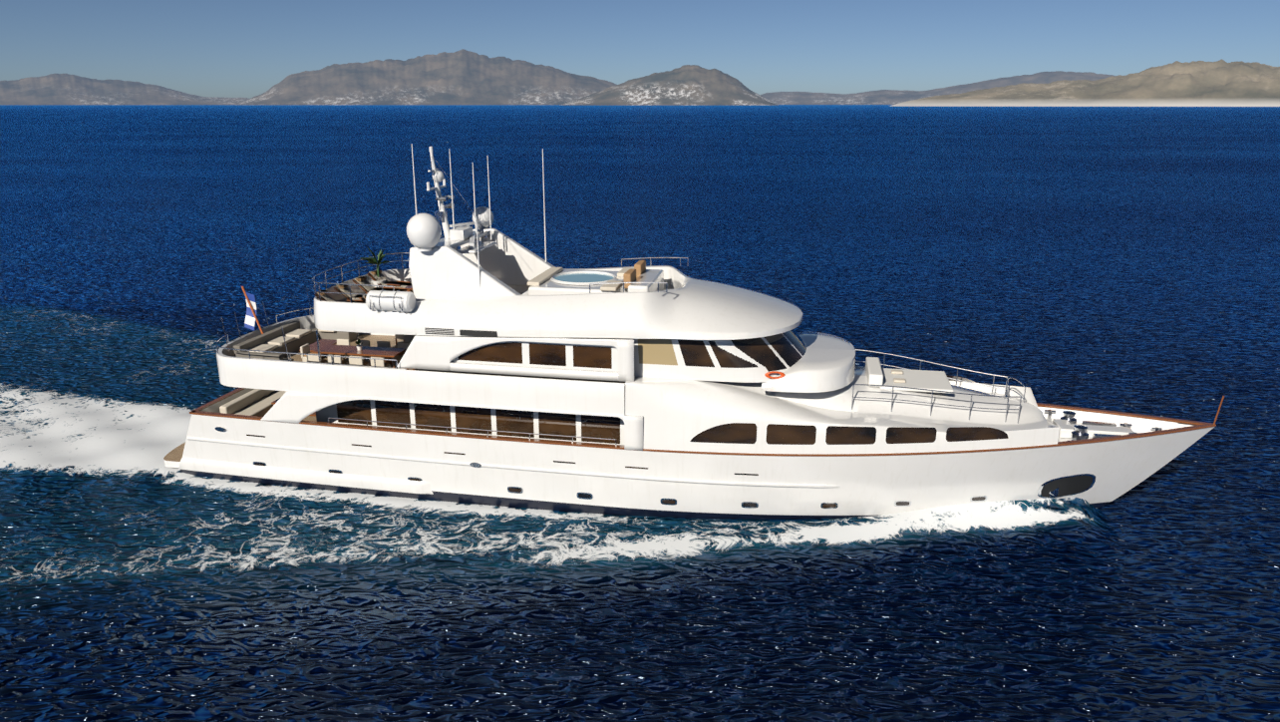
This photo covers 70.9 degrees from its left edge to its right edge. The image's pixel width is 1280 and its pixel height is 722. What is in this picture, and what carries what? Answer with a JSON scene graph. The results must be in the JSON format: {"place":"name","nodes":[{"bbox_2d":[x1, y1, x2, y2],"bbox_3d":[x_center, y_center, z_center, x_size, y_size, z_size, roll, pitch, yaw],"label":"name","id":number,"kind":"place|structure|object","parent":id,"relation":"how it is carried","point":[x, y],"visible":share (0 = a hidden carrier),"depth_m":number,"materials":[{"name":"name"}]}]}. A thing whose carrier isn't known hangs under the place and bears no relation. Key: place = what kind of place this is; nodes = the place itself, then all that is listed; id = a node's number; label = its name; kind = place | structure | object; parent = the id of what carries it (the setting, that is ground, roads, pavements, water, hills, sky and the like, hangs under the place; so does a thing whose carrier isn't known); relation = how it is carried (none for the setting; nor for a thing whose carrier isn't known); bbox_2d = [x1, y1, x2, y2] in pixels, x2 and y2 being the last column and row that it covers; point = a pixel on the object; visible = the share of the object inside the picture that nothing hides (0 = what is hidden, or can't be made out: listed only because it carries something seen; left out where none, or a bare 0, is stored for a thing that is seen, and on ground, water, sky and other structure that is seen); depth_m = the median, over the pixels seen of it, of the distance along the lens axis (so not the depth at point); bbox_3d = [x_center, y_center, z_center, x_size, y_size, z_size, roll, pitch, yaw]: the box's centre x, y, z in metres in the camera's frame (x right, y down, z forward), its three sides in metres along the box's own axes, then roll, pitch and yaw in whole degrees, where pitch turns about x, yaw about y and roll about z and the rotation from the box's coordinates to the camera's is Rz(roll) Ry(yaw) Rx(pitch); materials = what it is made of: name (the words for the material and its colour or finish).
{"place":"outdoors","nodes":[
{"label":"outdoors","id":0,"kind":"place"},
{"bbox_2d":[0,73,249,104],"bbox_3d":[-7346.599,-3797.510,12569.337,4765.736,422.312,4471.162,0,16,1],"label":"mountain","id":1,"kind":"structure","parent":0,"point":[59,89],"depth_m":11675.11,"materials":[{"name":"grey stone"}]},
{"bbox_2d":[244,292,256,329],"bbox_3d":[-14.818,-1.900,34.119,0.460,1.470,0.236,3,16,10],"label":"ensign","id":2,"kind":"object","parent":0,"point":[249,322],"visible":0.9,"depth_m":34.19,"materials":[{"name":"blue fabric"}]},
{"bbox_2d":[237,48,617,104],"bbox_3d":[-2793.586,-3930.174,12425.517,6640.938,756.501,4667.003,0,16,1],"label":"mountain","id":3,"kind":"structure","parent":0,"point":[463,77],"depth_m":11556.96,"materials":[{"name":"grey stone"}]},
{"bbox_2d":[283,333,625,405],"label":"deck floor","id":4,"kind":"structure","parent":0,"point":[373,339],"depth_m":33.75,"materials":[{"name":"brown wood"}]},
{"bbox_2d":[233,320,415,368],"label":"deck sofas","id":5,"kind":"object","parent":4,"relation":"on","point":[297,337],"visible":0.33,"depth_m":33.32,"materials":[{"name":"grey fabric"}]},
{"bbox_2d":[241,286,263,333],"bbox_3d":[-14.724,-1.906,34.156,0.716,1.903,0.080,3,16,10],"label":"ensign staff","id":6,"kind":"object","parent":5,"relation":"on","point":[252,310],"visible":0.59,"depth_m":34.13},
{"bbox_2d":[316,329,358,360],"bbox_3d":[-8.767,-1.355,33.124,3.752,2.793,6.470,3,16,10],"label":"deck steelwork","id":7,"kind":"object","parent":4,"relation":"on","point":[317,337],"visible":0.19,"depth_m":30.40,"materials":[{"name":"silver metal"}]},
{"bbox_2d":[299,333,414,369],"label":"deck tables","id":8,"kind":"object","parent":4,"relation":"on","point":[328,347],"visible":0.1,"depth_m":32.05,"materials":[{"name":"brown wood"}]},
{"bbox_2d":[355,338,363,349],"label":"table plants","id":9,"kind":"object","parent":8,"relation":"on","point":[358,346],"visible":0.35,"depth_m":31.93,"materials":[{"name":"green plant"}]},
{"bbox_2d":[417,334,446,371],"bbox_3d":[-6.706,-0.886,32.846,0.020,2.020,6.818,3,16,10],"label":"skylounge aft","id":10,"kind":"object","parent":4,"relation":"on","point":[431,370],"visible":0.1,"depth_m":30.67,"materials":[{"name":"white glass"}]},
{"bbox_2d":[397,334,634,381],"bbox_3d":[-3.480,-1.158,32.124,8.051,1.360,7.100,3,16,10],"label":"tier shell","id":11,"kind":"object","parent":4,"relation":"on","point":[427,352],"visible":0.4,"depth_m":28.95},
{"bbox_2d":[451,335,618,371],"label":"upper deck windows","id":12,"kind":"structure","parent":11,"relation":"attached to","point":[558,356],"depth_m":28.75,"materials":[{"name":"brown glass"}]},
{"bbox_2d":[314,265,802,339],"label":"sun deck","id":13,"kind":"structure","parent":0,"point":[684,306],"depth_m":28.85,"materials":[{"name":"white"}]},
{"bbox_2d":[315,272,413,302],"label":"cushions","id":14,"kind":"object","parent":13,"relation":"on","point":[406,287],"visible":0.19,"depth_m":33.44,"materials":[{"name":"fabric"}]},
{"bbox_2d":[316,270,412,303],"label":"sun loungers","id":15,"kind":"object","parent":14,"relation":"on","point":[342,288],"visible":0.44,"depth_m":33.22,"materials":[{"name":"beige wood"}]},
{"bbox_2d":[359,246,389,287],"bbox_3d":[-10.190,-3.536,34.589,1.108,1.816,1.181,3,16,10],"label":"palm","id":16,"kind":"object","parent":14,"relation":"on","point":[373,260],"visible":0.75,"depth_m":34.46,"materials":[{"name":"green plant"}]},
{"bbox_2d":[368,290,408,313],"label":"raft cradles","id":17,"kind":"object","parent":13,"relation":"on","point":[402,311],"visible":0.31,"depth_m":29.11,"materials":[{"name":"silver metal"}]},
{"bbox_2d":[365,290,415,312],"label":"life rafts","id":18,"kind":"object","parent":17,"relation":"on","point":[408,302],"visible":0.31,"depth_m":29.13,"materials":[{"name":"white plastic"}]},
{"bbox_2d":[424,327,496,336],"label":"air vents","id":19,"kind":"object","parent":13,"relation":"on","point":[479,333],"visible":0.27,"depth_m":28.97,"materials":[{"name":"black metal"}]},
{"bbox_2d":[408,228,555,301],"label":"arch","id":20,"kind":"structure","parent":13,"relation":"on","point":[446,269],"depth_m":29.81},
{"bbox_2d":[406,146,493,251],"bbox_3d":[-6.319,-5.713,31.304,2.002,3.390,5.860,3,16,10],"label":"radar mast","id":21,"kind":"object","parent":20,"relation":"on","point":[424,231],"visible":0.94,"depth_m":31.13,"materials":[{"name":"white metal"}]},
{"bbox_2d":[429,157,495,250],"bbox_3d":[-6.197,-5.602,31.361,3.611,3.144,2.068,44,46,68],"label":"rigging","id":22,"kind":"object","parent":20,"relation":"on","point":[439,214],"visible":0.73,"depth_m":31.47,"materials":[{"name":"grey metal"}]},
{"bbox_2d":[411,143,546,287],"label":"antennas","id":23,"kind":"object","parent":20,"relation":"on","point":[476,220],"visible":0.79,"depth_m":31.62,"materials":[{"name":"white"}]},
{"bbox_2d":[521,269,663,295],"bbox_3d":[-1.665,-2.430,31.663,4.650,1.300,3.700,3,16,10],"label":"hot tub surround","id":24,"kind":"object","parent":13,"relation":"on","point":[548,287],"visible":0.35,"depth_m":30.26,"materials":[{"name":"white plastic"}]},
{"bbox_2d":[554,273,614,282],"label":"hot tub water","id":25,"kind":"structure","parent":24,"relation":"on","point":[582,277],"depth_m":31.71,"materials":[{"name":"blue liquid"}]},
{"bbox_2d":[550,271,618,285],"bbox_3d":[-1.974,-2.938,31.632,2.400,0.068,2.400,3,16,10],"label":"hot tub rim","id":26,"kind":"object","parent":24,"relation":"on","point":[574,283],"visible":0.83,"depth_m":31.25,"materials":[{"name":"white plastic"}]},
{"bbox_2d":[527,260,645,291],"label":"sun deck cushions","id":27,"kind":"object","parent":24,"relation":"on","point":[630,274],"visible":0.88,"depth_m":30.85,"materials":[{"name":"beige fabric"}]},
{"bbox_2d":[0,104,1279,314],"bbox_3d":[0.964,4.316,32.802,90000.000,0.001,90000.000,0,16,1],"label":"sea","id":28,"kind":"structure","parent":0,"point":[861,204],"depth_m":132.44,"materials":[{"name":"blue liquid"}]},
{"bbox_2d":[0,300,1279,721],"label":"sea water","id":29,"kind":"structure","parent":28,"relation":"on","point":[140,581],"depth_m":25.83,"materials":[{"name":"blue liquid"}]},
{"bbox_2d":[180,413,1214,519],"bbox_3d":[0.805,3.058,32.474,35.823,4.000,7.600,3,16,10],"label":"hull","id":30,"kind":"object","parent":28,"relation":"in","point":[870,485],"visible":0.31,"depth_m":29.04,"materials":[{"name":"white"}]},
{"bbox_2d":[163,441,185,467],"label":"swim platform","id":31,"kind":"structure","parent":30,"relation":"attached to","point":[172,458],"depth_m":33.52,"materials":[{"name":"brown wood"}]},
{"bbox_2d":[179,456,433,494],"bbox_3d":[-11.386,3.145,34.934,10.051,0.520,7.204,3,16,10],"label":"aft strake","id":32,"kind":"object","parent":30,"relation":"in","point":[316,477],"visible":0.58,"depth_m":31.61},
{"bbox_2d":[261,390,642,450],"bbox_3d":[-5.862,0.913,33.192,13.602,1.130,7.670,3,16,10],"label":"arch panel","id":33,"kind":"object","parent":30,"relation":"on","point":[294,407],"visible":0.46,"depth_m":30.36,"materials":[{"name":"white paint"}]},
{"bbox_2d":[216,315,627,415],"bbox_3d":[-7.334,-0.208,33.166,15.400,1.040,7.599,3,16,10],"label":"band","id":34,"kind":"object","parent":33,"relation":"on","point":[607,398],"visible":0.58,"depth_m":29.58,"materials":[{"name":"white paint"}]},
{"bbox_2d":[216,252,1025,423],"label":"rails","id":35,"kind":"object","parent":34,"relation":"on","point":[931,403],"visible":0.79,"depth_m":30.24,"materials":[{"name":"silver metal"}]},
{"bbox_2d":[327,416,616,445],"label":"side rails","id":36,"kind":"object","parent":30,"relation":"on","point":[474,429],"visible":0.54,"depth_m":29.58,"materials":[{"name":"silver metal"}]},
{"bbox_2d":[186,436,840,487],"bbox_3d":[-4.339,2.498,33.341,23.100,0.140,7.485,3,16,10],"label":"rub rail","id":37,"kind":"object","parent":30,"relation":"on","point":[519,468],"visible":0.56,"depth_m":29.61,"materials":[{"name":"white paint"}]},
{"bbox_2d":[189,387,1216,456],"bbox_3d":[1.490,1.489,31.889,34.370,0.758,7.660,3,16,10],"label":"cap rail","id":38,"kind":"object","parent":30,"relation":"on","point":[1199,425],"visible":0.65,"depth_m":29.11,"materials":[{"name":"brown wood"}]},
{"bbox_2d":[1213,395,1224,424],"bbox_3d":[18.381,1.583,28.541,0.173,1.006,0.050,3,16,10],"label":"jackstaff","id":39,"kind":"object","parent":38,"relation":"on","point":[1218,410],"visible":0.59,"depth_m":28.53,"materials":[{"name":"brown wood"}]},
{"bbox_2d":[302,415,1139,441],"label":"bollards","id":40,"kind":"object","parent":30,"relation":"on","point":[310,418],"depth_m":30.97,"materials":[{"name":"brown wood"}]},
{"bbox_2d":[219,388,286,416],"bbox_3d":[-13.865,1.526,34.966,2.300,0.875,5.800,3,16,10],"label":"aft deck sofa","id":41,"kind":"object","parent":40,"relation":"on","point":[256,402],"visible":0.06,"depth_m":34.04,"materials":[{"name":"beige fabric"}]},
{"bbox_2d":[271,397,316,416],"bbox_3d":[-12.662,1.645,34.760,1.950,0.740,2.900,3,16,10],"label":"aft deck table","id":42,"kind":"object","parent":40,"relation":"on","point":[275,401],"visible":0.08,"depth_m":33.68,"materials":[{"name":"brown wood"}]},
{"bbox_2d":[316,399,624,445],"bbox_3d":[-5.233,1.403,33.207,11.720,2.080,5.760,3,16,10],"label":"saloon","id":43,"kind":"object","parent":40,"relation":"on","point":[602,427],"visible":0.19,"depth_m":30.44,"materials":[{"name":"brown glass"}]},
{"bbox_2d":[201,387,1177,432],"bbox_3d":[1.111,1.976,32.103,33.200,1.584,7.360,3,16,10],"label":"bulwark","id":44,"kind":"object","parent":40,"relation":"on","point":[1141,425],"visible":0.02,"depth_m":30.35,"materials":[{"name":"white paint"}]},
{"bbox_2d":[1052,418,1134,438],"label":"foredeck lockers","id":45,"kind":"object","parent":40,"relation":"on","point":[1067,427],"visible":0.65,"depth_m":29.20,"materials":[{"name":"white plastic"}]},
{"bbox_2d":[1044,409,1162,440],"bbox_3d":[15.336,2.191,29.324,3.330,0.560,3.120,3,16,10],"label":"windlass","id":46,"kind":"object","parent":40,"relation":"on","point":[1080,432],"visible":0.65,"depth_m":29.59,"materials":[{"name":"silver metal"}]},
{"bbox_2d":[625,365,1059,453],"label":"house","id":47,"kind":"structure","parent":30,"relation":"on","point":[677,414],"depth_m":28.15,"materials":[{"name":"white paint"}]},
{"bbox_2d":[627,328,806,382],"bbox_3d":[3.100,-0.859,30.895,6.050,1.500,5.900,3,16,10],"label":"pilothouse","id":48,"kind":"object","parent":47,"relation":"on","point":[753,360],"visible":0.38,"depth_m":28.36,"materials":[{"name":"glass"}]},
{"bbox_2d":[761,330,855,392],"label":"portuguese bridge","id":49,"kind":"structure","parent":47,"relation":"on","point":[825,362],"depth_m":28.54,"materials":[{"name":"white paint"}]},
{"bbox_2d":[764,370,785,378],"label":"lifebuoys","id":50,"kind":"object","parent":49,"relation":"on","point":[778,372],"visible":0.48,"depth_m":28.20,"materials":[{"name":"orange plastic"}]},
{"bbox_2d":[689,374,1008,444],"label":"windows","id":51,"kind":"structure","parent":47,"relation":"attached to","point":[738,433],"depth_m":27.55,"materials":[{"name":"brown glass"}]},
{"bbox_2d":[865,356,954,393],"bbox_3d":[8.980,0.454,30.096,2.675,0.505,2.200,3,16,10],"label":"sunpad","id":52,"kind":"object","parent":47,"relation":"on","point":[876,374],"visible":0.85,"depth_m":29.76,"materials":[{"name":"white fabric"}]},
{"bbox_2d":[1048,487,1058,497],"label":"anchors","id":53,"kind":"object","parent":30,"relation":"attached to","point":[1054,492],"visible":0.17,"depth_m":29.03,"materials":[{"name":"silver metal"}]},
{"bbox_2d":[0,0,1279,98],"label":"sky","id":54,"kind":"structure","parent":0,"point":[202,48],"materials":[{"name":"blue"}]},
{"bbox_2d":[215,426,1095,508],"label":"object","id":55,"kind":"object","parent":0,"point":[1073,484],"visible":0.44,"depth_m":29.00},
{"bbox_2d":[559,64,778,105],"bbox_3d":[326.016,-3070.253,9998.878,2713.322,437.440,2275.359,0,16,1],"label":"mountain","id":56,"kind":"structure","parent":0,"point":[690,85],"depth_m":9393.19,"materials":[{"name":"grey stone"}]},
{"bbox_2d":[760,70,1115,104],"bbox_3d":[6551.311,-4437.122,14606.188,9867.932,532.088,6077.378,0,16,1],"label":"mountain","id":57,"kind":"structure","parent":0,"point":[887,97],"depth_m":14884.15,"materials":[{"name":"grey stone"}]},
{"bbox_2d":[890,58,1279,106],"bbox_3d":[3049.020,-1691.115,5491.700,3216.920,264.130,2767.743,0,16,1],"label":"coastal hill","id":58,"kind":"structure","parent":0,"point":[1221,83],"depth_m":5007.52,"materials":[{"name":"beige stone"}]}
]}

